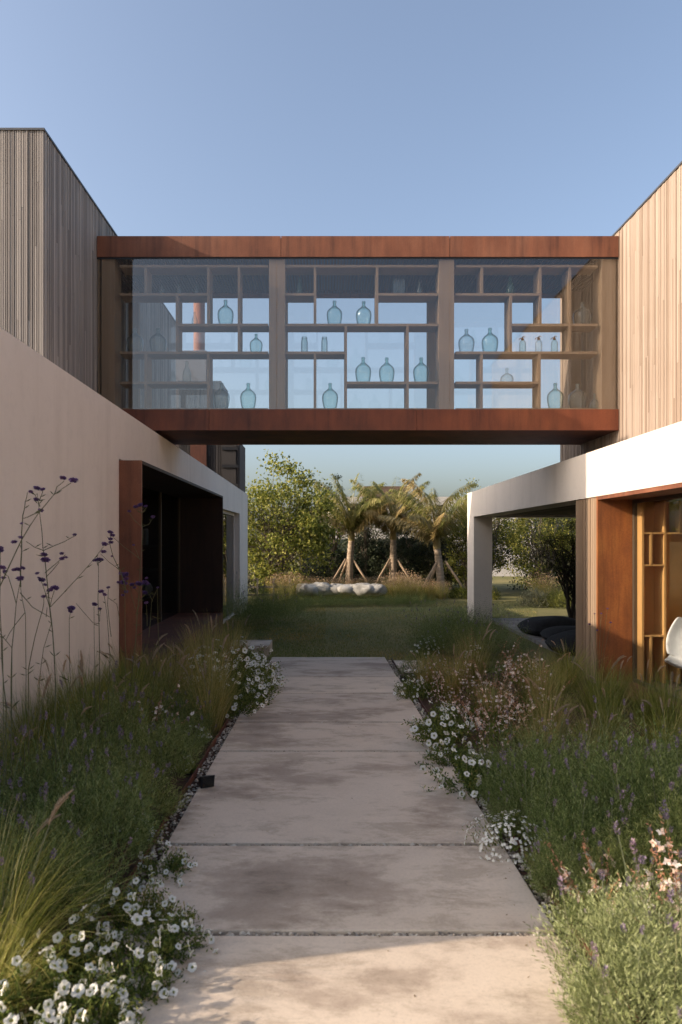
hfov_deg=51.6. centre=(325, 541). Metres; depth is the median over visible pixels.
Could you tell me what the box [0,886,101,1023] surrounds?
grass tuft
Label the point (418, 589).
seed grass
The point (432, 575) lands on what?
tree stake
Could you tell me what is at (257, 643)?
concrete block
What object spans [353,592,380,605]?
hedge bush
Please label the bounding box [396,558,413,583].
tree stake
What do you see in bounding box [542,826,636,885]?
groundcover plant
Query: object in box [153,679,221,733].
lavender bush
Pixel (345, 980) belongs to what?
path
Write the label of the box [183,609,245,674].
grass tuft
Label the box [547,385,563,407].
glass bottle
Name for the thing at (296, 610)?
lavender bush
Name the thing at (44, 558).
verbena plant
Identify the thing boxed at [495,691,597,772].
grass tuft
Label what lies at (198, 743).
lavender bush
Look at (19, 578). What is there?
verbena plant
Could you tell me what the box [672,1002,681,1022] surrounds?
lavender bush
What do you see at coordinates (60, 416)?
house
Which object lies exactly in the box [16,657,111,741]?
grass tuft
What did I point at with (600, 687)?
grass tuft
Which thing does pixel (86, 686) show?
grass tuft
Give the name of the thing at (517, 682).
groundcover plant
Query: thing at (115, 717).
lavender bush
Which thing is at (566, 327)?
display shelving
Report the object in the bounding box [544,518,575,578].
shrub
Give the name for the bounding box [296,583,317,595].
boulder
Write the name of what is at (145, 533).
ceramic vase
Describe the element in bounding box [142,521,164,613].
display shelf
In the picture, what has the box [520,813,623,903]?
lavender bush
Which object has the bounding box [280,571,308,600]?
seed grass
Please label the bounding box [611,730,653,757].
groundcover plant
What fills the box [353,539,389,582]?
hedge shrub
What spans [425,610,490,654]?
lavender bush
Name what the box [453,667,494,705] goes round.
gaura plant
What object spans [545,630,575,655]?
floor cushion
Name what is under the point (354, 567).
hedge shrub
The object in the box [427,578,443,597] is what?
seed grass
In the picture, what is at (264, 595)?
lavender bush
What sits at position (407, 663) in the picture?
santolina bush
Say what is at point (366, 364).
glass bottle
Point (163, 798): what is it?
lavender bush
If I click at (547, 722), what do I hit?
gaura plant
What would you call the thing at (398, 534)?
creeper shrub
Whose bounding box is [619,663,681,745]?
grass tuft
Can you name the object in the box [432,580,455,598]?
seed grass
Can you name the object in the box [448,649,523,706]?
gaura plant
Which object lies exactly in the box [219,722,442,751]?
path
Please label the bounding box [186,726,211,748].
petunia plant
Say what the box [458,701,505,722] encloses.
groundcover plant
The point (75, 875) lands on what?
groundcover plant
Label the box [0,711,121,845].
lavender bush
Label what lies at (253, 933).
gravel
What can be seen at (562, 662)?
grass tuft
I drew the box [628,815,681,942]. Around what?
gaura plant
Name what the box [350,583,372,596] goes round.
boulder
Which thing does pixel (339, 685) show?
path
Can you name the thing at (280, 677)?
petunia plant
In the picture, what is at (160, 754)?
lavender bush
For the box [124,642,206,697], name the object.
grass tuft
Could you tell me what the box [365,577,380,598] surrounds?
seed grass
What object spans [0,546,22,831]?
verbena plant
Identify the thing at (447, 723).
petunia plant
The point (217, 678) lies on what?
petunia plant
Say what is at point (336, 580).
seed grass
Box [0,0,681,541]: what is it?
sky
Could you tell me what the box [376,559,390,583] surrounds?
tree stake
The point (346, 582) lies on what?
seed grass
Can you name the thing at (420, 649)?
petunia plant
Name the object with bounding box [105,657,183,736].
lavender bush
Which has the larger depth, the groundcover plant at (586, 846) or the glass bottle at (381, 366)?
the glass bottle at (381, 366)
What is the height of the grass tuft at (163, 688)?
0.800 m
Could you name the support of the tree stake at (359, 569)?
on the ground at (506, 593)
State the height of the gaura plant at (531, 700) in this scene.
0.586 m
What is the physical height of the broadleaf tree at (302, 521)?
5.657 m
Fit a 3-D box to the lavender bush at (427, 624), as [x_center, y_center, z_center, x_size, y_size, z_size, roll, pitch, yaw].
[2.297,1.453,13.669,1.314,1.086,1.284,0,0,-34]
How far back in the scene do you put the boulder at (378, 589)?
23.99 m
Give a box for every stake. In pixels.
[330,559,346,583]
[338,560,346,581]
[353,559,367,580]
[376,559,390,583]
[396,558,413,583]
[423,562,436,588]
[427,567,435,585]
[444,561,462,586]
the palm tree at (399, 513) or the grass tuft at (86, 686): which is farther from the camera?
the palm tree at (399, 513)
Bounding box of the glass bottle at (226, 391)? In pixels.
[214,383,229,407]
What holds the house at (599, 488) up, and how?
on the ground at (506, 593)
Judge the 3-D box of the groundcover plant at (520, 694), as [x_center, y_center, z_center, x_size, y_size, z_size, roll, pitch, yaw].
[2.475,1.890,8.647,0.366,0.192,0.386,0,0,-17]
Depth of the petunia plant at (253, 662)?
8.59 m
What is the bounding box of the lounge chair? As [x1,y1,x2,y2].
[664,617,681,691]
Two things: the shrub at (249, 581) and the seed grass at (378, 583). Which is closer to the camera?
the seed grass at (378, 583)
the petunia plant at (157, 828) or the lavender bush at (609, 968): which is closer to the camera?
the lavender bush at (609, 968)
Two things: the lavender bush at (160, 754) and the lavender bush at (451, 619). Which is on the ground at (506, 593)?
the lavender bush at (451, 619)
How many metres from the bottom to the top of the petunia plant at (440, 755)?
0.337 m
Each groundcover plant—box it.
[6,871,82,937]
[33,855,101,905]
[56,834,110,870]
[408,680,445,700]
[411,684,442,696]
[435,700,470,717]
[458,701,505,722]
[468,681,497,693]
[468,709,508,729]
[483,724,527,749]
[496,668,530,683]
[504,705,529,721]
[507,675,531,686]
[512,688,534,703]
[518,709,554,728]
[529,833,585,867]
[534,803,608,842]
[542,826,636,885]
[547,682,577,696]
[560,693,589,715]
[561,719,607,742]
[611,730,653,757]
[615,810,678,848]
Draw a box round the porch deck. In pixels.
[492,618,575,662]
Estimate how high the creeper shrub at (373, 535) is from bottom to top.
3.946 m
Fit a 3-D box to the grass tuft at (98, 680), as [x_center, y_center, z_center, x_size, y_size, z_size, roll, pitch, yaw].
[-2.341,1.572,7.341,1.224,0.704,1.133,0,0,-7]
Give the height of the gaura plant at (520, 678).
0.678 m
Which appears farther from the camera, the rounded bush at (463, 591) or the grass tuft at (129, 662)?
the rounded bush at (463, 591)
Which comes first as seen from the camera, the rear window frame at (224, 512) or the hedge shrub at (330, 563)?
the rear window frame at (224, 512)
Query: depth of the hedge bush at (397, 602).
22.63 m
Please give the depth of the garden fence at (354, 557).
33.60 m
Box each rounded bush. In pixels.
[447,585,466,598]
[465,586,500,599]
[513,585,556,607]
[537,588,575,608]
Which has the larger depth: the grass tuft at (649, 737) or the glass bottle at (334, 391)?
the glass bottle at (334, 391)
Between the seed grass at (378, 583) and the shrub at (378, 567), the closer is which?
the seed grass at (378, 583)
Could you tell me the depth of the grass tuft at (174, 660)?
9.10 m
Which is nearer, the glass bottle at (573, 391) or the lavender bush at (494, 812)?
the lavender bush at (494, 812)
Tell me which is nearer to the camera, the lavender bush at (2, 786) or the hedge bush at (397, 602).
the lavender bush at (2, 786)
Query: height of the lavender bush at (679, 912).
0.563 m
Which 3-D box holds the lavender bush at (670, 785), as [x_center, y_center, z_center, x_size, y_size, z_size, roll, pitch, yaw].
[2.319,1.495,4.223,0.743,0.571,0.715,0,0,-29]
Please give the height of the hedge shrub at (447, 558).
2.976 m
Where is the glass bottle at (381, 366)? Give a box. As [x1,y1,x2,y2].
[379,357,394,381]
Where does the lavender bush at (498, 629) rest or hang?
on the ground at (506, 593)
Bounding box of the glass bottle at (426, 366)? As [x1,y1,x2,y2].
[413,357,428,381]
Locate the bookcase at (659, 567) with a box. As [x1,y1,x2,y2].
[637,501,681,682]
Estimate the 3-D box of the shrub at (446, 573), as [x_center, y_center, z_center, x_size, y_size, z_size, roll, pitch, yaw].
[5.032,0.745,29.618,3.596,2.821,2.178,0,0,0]
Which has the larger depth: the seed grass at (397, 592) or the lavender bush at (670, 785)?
the seed grass at (397, 592)
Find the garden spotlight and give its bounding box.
[198,775,214,787]
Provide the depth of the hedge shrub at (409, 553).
31.64 m
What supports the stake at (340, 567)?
on the ground at (506, 593)
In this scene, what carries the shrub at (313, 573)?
on the ground at (506, 593)
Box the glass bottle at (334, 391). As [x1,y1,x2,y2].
[322,383,337,407]
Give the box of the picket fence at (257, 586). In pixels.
[248,578,290,599]
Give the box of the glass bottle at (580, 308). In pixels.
[573,303,591,323]
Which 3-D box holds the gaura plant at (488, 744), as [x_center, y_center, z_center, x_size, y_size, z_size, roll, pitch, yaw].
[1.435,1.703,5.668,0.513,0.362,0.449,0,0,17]
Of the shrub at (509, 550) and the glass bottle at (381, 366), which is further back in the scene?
the shrub at (509, 550)
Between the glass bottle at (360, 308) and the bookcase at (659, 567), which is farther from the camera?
the glass bottle at (360, 308)
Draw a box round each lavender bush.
[0,702,54,802]
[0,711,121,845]
[0,761,17,816]
[0,783,44,883]
[0,787,147,947]
[10,692,134,800]
[12,724,170,873]
[46,660,153,768]
[67,734,190,831]
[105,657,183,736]
[109,698,205,786]
[139,700,217,757]
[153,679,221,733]
[159,669,205,717]
[223,568,278,625]
[227,585,270,620]
[230,572,288,622]
[245,583,287,612]
[253,572,312,615]
[254,576,309,619]
[397,599,461,651]
[405,588,472,640]
[422,599,481,638]
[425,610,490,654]
[440,602,492,628]
[441,603,499,646]
[454,600,510,641]
[460,727,510,777]
[469,743,543,810]
[470,613,534,654]
[479,711,619,828]
[481,780,540,835]
[491,708,613,798]
[517,750,642,865]
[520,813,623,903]
[524,821,681,1023]
[548,870,634,950]
[551,695,672,810]
[551,705,681,849]
[564,798,681,918]
[582,848,681,1014]
[618,741,681,891]
[637,719,681,783]
[643,718,681,761]
[647,751,681,830]
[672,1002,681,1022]
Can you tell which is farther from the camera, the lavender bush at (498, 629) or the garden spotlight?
the lavender bush at (498, 629)
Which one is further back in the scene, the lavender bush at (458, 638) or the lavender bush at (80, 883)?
the lavender bush at (458, 638)
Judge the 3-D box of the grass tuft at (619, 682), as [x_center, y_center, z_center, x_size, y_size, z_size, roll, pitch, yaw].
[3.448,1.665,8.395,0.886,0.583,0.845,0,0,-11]
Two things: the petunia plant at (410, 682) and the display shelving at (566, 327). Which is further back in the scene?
the display shelving at (566, 327)
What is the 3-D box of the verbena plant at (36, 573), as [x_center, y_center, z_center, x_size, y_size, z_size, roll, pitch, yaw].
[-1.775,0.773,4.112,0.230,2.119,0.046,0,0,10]
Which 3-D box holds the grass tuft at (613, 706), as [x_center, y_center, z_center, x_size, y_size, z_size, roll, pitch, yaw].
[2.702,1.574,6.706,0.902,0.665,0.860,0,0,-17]
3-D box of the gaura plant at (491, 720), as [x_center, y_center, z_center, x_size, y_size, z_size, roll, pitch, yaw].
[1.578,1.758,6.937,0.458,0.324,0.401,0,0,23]
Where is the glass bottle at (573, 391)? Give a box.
[568,384,586,407]
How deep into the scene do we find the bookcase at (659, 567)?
9.77 m
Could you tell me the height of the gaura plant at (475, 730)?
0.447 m
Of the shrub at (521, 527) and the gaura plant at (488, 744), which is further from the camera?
the shrub at (521, 527)
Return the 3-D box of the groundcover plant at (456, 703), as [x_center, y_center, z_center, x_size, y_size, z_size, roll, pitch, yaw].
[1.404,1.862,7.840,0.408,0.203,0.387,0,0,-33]
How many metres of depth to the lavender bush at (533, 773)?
4.48 m
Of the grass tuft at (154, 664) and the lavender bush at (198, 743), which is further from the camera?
the grass tuft at (154, 664)
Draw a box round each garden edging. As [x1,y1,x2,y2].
[67,712,232,979]
[392,659,644,1023]
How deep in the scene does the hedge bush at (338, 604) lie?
22.50 m
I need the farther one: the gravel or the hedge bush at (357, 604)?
the hedge bush at (357, 604)
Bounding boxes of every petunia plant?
[0,940,84,1023]
[16,901,134,1006]
[20,960,155,1023]
[30,1003,81,1023]
[34,974,147,1023]
[69,909,192,1006]
[74,943,187,1019]
[88,867,181,956]
[106,910,217,977]
[119,813,165,846]
[125,840,197,891]
[127,892,203,941]
[172,754,200,774]
[173,654,228,695]
[179,652,245,704]
[183,639,255,686]
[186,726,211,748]
[217,667,270,719]
[222,649,263,699]
[227,662,284,705]
[228,636,266,671]
[231,647,270,687]
[241,644,281,677]
[245,658,287,689]
[393,675,427,702]
[394,668,424,690]
[401,701,474,740]
[406,704,480,755]
[410,638,439,659]
[415,730,482,773]
[420,747,502,808]
[421,633,449,652]
[463,645,492,663]
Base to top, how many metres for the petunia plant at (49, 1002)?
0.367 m
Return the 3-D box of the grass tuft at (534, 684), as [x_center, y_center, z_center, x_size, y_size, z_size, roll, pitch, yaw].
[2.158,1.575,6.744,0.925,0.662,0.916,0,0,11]
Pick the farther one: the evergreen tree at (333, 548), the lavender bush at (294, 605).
the evergreen tree at (333, 548)
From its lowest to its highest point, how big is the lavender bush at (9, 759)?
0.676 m
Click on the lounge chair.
(674, 645)
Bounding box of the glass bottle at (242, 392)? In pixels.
[240,383,255,407]
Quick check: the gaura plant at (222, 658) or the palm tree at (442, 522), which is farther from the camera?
the palm tree at (442, 522)
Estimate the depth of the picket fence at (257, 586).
24.05 m
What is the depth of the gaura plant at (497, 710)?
6.92 m
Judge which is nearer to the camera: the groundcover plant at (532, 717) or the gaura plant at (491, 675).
the groundcover plant at (532, 717)
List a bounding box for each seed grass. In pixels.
[262,573,286,596]
[269,570,302,602]
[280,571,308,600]
[300,573,314,596]
[309,576,327,599]
[319,576,340,599]
[326,575,349,596]
[335,576,357,599]
[348,575,368,598]
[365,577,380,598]
[366,574,387,597]
[380,572,410,602]
[382,572,401,587]
[387,575,415,601]
[389,569,421,601]
[402,575,425,600]
[415,580,433,599]
[421,579,440,600]
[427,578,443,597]
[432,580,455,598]
[525,572,557,603]
[540,572,564,602]
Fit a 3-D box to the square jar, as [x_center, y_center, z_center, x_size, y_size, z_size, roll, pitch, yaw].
[1.130,-3.916,10.925,0.184,0.245,0.147,0,0,0]
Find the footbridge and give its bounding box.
[97,236,618,444]
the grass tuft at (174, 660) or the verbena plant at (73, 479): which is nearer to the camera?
the verbena plant at (73, 479)
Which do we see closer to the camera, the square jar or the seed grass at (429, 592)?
the square jar
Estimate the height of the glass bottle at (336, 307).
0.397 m
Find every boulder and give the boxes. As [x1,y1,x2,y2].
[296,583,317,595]
[313,582,331,596]
[330,583,342,595]
[336,584,355,595]
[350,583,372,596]
[369,583,387,595]
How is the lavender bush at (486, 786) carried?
on the soil at (425, 702)
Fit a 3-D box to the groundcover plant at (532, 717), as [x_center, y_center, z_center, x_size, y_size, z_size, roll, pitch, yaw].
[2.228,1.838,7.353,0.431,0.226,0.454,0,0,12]
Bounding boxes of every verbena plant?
[0,476,77,586]
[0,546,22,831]
[0,566,48,847]
[6,492,39,813]
[23,577,74,811]
[26,486,107,794]
[76,557,113,757]
[101,530,139,621]
[117,572,159,719]
[126,503,154,680]
[588,608,611,688]
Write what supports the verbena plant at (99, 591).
on the soil at (131, 866)
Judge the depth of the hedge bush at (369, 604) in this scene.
22.86 m
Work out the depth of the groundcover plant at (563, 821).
4.39 m
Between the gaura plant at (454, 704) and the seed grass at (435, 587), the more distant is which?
the seed grass at (435, 587)
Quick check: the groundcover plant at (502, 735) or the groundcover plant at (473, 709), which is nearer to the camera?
the groundcover plant at (502, 735)
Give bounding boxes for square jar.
[392,279,404,292]
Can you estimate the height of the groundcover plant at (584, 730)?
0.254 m
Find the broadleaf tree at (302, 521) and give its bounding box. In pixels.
[245,449,351,597]
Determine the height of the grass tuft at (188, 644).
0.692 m
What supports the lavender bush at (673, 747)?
on the soil at (425, 702)
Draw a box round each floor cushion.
[517,616,575,635]
[540,626,575,639]
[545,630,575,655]
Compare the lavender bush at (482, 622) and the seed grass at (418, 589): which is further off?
the seed grass at (418, 589)
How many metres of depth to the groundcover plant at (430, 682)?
8.87 m
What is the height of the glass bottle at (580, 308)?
0.372 m
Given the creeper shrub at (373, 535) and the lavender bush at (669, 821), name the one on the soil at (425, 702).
the lavender bush at (669, 821)
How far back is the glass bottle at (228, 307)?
10.91 m
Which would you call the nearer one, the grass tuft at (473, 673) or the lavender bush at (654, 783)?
the lavender bush at (654, 783)
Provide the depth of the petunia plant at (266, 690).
8.27 m
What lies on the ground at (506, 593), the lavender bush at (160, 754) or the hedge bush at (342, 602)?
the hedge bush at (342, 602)
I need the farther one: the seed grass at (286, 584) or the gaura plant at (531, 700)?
the seed grass at (286, 584)
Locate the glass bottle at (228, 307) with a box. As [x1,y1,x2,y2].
[218,300,233,323]
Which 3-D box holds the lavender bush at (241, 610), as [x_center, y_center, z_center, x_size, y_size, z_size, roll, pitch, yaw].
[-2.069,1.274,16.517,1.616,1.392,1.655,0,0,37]
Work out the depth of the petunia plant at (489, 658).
11.58 m
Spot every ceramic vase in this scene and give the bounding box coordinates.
[142,528,148,544]
[142,583,152,594]
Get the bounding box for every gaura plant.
[114,674,204,741]
[181,642,243,678]
[414,666,442,696]
[421,650,475,693]
[423,684,465,709]
[428,655,458,678]
[429,671,469,704]
[435,689,483,721]
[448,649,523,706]
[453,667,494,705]
[453,694,515,744]
[454,686,534,752]
[463,629,533,688]
[464,703,510,734]
[465,670,544,733]
[471,725,530,760]
[486,666,576,723]
[498,637,554,686]
[499,653,556,699]
[508,691,587,751]
[544,831,656,931]
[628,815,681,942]
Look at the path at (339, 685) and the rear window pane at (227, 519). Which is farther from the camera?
the rear window pane at (227, 519)
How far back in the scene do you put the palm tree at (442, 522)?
26.47 m
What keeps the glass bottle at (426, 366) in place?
on the display shelving at (406, 385)
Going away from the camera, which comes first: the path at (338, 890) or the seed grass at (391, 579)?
the path at (338, 890)
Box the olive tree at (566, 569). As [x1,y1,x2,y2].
[523,519,575,618]
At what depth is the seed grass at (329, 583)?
25.27 m
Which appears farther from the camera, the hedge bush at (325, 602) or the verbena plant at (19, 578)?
the hedge bush at (325, 602)
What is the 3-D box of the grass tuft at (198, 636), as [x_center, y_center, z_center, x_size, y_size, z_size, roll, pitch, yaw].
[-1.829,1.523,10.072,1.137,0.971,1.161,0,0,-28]
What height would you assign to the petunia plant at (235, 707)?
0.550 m
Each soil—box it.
[0,671,253,1023]
[403,673,681,1023]
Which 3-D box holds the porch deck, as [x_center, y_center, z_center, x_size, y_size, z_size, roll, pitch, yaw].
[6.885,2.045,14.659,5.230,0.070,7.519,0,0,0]
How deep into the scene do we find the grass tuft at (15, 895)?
2.95 m
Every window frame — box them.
[223,510,233,623]
[632,493,681,703]
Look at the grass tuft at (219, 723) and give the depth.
6.98 m
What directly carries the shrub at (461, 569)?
on the ground at (506, 593)
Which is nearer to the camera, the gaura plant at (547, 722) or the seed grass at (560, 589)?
the gaura plant at (547, 722)
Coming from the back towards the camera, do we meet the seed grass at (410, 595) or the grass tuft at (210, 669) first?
the seed grass at (410, 595)
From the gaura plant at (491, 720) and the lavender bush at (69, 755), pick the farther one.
the gaura plant at (491, 720)
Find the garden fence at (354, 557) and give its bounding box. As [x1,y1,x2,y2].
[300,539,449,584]
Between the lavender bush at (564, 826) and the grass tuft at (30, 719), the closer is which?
the lavender bush at (564, 826)
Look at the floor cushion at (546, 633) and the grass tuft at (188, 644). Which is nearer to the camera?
the grass tuft at (188, 644)
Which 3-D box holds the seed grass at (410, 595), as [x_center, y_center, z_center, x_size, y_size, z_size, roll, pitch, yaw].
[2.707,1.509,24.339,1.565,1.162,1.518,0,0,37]
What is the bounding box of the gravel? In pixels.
[50,660,631,1023]
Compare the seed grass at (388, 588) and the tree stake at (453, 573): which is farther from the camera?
the tree stake at (453, 573)
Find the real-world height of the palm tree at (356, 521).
5.020 m
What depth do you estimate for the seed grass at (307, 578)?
26.02 m
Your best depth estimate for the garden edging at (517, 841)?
3.63 m
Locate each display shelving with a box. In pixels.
[119,265,268,408]
[285,265,437,408]
[454,265,597,408]
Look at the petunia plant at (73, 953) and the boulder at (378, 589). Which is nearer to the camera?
the petunia plant at (73, 953)
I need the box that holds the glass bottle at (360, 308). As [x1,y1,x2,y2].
[356,301,370,323]
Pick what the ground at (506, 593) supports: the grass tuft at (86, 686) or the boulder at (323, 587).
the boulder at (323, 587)
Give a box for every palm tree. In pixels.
[305,472,400,583]
[343,473,442,578]
[377,479,476,589]
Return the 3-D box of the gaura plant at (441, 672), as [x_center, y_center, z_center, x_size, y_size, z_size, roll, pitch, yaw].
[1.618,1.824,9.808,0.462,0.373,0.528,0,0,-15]
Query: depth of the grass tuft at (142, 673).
7.29 m
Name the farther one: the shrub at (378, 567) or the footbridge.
the shrub at (378, 567)
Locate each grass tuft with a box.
[0,672,92,765]
[0,700,113,763]
[0,718,62,789]
[0,789,154,1007]
[0,791,123,955]
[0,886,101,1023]
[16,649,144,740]
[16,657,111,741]
[49,660,132,717]
[54,672,157,745]
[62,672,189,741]
[67,658,147,700]
[78,633,188,705]
[93,650,166,692]
[94,654,198,710]
[106,643,154,683]
[115,641,185,694]
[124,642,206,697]
[146,639,205,686]
[158,626,262,718]
[163,645,227,690]
[167,617,232,658]
[167,629,204,655]
[172,659,251,735]
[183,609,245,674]
[202,612,266,666]
[402,645,445,688]
[424,642,481,702]
[448,620,501,692]
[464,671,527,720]
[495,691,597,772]
[507,648,573,713]
[511,672,594,743]
[516,653,592,701]
[540,638,607,692]
[549,699,641,766]
[553,650,638,719]
[569,673,648,743]
[585,656,639,706]
[598,691,681,764]
[609,661,681,725]
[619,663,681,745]
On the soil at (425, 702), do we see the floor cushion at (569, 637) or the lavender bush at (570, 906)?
the lavender bush at (570, 906)
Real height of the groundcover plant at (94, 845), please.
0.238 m
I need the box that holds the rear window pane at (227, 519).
[223,514,232,618]
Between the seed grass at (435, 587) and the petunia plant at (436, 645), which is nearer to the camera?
the petunia plant at (436, 645)
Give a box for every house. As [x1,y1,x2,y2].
[0,128,247,753]
[329,486,534,575]
[467,161,681,709]
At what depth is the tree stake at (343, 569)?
29.73 m
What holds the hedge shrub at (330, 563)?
on the ground at (506, 593)
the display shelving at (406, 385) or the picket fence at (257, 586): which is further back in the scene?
the picket fence at (257, 586)
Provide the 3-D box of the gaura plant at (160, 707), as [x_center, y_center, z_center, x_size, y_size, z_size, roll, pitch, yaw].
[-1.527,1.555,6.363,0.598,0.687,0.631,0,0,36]
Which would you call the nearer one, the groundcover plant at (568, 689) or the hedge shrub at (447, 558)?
the groundcover plant at (568, 689)
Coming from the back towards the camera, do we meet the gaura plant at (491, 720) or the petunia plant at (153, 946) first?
the gaura plant at (491, 720)
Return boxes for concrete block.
[233,640,271,656]
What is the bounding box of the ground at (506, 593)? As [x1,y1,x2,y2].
[213,542,575,672]
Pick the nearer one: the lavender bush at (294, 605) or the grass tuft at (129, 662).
the grass tuft at (129, 662)
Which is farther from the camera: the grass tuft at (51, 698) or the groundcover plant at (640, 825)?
the grass tuft at (51, 698)
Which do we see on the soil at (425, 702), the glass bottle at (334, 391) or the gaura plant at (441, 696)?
the gaura plant at (441, 696)
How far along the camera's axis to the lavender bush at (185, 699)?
7.54 m
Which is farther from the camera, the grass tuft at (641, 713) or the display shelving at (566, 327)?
the display shelving at (566, 327)
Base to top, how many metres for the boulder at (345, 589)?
0.421 m
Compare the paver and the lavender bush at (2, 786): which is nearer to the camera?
the lavender bush at (2, 786)
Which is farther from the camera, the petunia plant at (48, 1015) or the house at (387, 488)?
the house at (387, 488)
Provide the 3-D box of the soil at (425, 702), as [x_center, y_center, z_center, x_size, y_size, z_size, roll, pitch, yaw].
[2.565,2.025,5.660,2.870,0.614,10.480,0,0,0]
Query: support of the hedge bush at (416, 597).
on the ground at (506, 593)
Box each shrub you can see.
[248,540,296,591]
[272,535,345,583]
[308,545,357,582]
[336,523,397,579]
[337,533,374,583]
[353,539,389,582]
[364,536,423,583]
[384,537,426,579]
[385,512,448,581]
[405,530,465,590]
[409,535,448,587]
[431,525,463,587]
[443,489,498,589]
[450,478,521,578]
[493,518,575,589]
[494,518,575,591]
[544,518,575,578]
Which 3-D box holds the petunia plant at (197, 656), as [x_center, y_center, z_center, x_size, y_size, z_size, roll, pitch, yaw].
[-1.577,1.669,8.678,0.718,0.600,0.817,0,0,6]
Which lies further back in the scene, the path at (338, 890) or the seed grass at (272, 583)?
the seed grass at (272, 583)
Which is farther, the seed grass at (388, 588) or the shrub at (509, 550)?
the shrub at (509, 550)
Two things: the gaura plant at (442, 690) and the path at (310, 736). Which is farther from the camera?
the gaura plant at (442, 690)
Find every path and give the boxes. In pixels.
[74,936,607,1023]
[121,846,554,935]
[169,752,500,845]
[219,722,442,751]
[236,694,422,721]
[261,677,404,693]
[264,657,396,676]
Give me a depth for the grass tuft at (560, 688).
8.56 m
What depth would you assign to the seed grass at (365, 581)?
25.41 m
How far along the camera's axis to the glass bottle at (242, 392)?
10.89 m
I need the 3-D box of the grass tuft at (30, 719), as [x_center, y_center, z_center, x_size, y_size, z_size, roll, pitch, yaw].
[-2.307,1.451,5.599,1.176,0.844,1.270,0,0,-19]
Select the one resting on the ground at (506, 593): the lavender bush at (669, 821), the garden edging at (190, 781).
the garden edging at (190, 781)
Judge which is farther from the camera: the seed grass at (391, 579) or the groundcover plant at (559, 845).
the seed grass at (391, 579)
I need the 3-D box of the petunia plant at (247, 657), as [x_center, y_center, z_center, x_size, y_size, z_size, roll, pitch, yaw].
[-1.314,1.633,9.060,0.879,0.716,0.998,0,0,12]
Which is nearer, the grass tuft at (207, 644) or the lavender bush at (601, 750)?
the lavender bush at (601, 750)
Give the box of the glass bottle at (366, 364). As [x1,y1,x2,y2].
[355,357,370,381]
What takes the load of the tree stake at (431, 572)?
on the ground at (506, 593)
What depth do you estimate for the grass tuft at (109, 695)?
6.65 m
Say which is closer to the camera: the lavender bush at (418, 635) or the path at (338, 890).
the path at (338, 890)
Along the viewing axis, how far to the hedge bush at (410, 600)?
22.95 m
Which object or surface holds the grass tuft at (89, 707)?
on the soil at (131, 866)
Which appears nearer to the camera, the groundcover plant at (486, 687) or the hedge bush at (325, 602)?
the groundcover plant at (486, 687)
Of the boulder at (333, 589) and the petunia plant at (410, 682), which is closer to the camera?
the petunia plant at (410, 682)
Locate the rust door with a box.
[190,445,206,466]
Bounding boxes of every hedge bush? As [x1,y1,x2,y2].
[283,591,305,606]
[302,590,339,606]
[318,592,344,606]
[327,591,353,605]
[340,592,369,606]
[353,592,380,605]
[366,593,390,605]
[371,591,401,605]
[394,590,425,604]
[407,592,439,605]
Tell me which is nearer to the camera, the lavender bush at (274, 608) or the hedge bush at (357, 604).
the lavender bush at (274, 608)
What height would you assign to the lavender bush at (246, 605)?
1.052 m
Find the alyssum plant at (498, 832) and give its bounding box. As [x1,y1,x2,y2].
[457,809,551,865]
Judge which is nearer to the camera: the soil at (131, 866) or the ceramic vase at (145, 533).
the soil at (131, 866)
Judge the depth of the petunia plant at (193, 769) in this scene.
5.66 m
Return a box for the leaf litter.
[92,659,569,1015]
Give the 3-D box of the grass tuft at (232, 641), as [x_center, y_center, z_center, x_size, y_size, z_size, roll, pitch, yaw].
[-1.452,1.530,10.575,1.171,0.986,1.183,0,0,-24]
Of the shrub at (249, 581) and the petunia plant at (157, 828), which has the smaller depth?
the petunia plant at (157, 828)
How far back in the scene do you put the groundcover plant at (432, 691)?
8.97 m
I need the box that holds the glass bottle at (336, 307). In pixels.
[327,300,341,323]
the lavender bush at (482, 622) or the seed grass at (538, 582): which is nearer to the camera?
the lavender bush at (482, 622)
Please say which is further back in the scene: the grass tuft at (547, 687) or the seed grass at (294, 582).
the seed grass at (294, 582)
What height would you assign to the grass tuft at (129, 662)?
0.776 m
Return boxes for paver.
[394,660,427,672]
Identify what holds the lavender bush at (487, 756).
on the soil at (425, 702)
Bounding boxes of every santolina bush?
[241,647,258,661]
[393,648,438,678]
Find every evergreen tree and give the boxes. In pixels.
[320,473,346,579]
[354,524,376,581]
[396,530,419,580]
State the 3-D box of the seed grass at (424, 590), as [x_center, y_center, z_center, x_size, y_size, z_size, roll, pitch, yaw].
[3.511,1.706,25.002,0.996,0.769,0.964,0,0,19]
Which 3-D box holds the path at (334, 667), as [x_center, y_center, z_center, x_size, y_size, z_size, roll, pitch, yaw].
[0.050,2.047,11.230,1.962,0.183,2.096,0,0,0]
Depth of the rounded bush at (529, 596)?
22.49 m

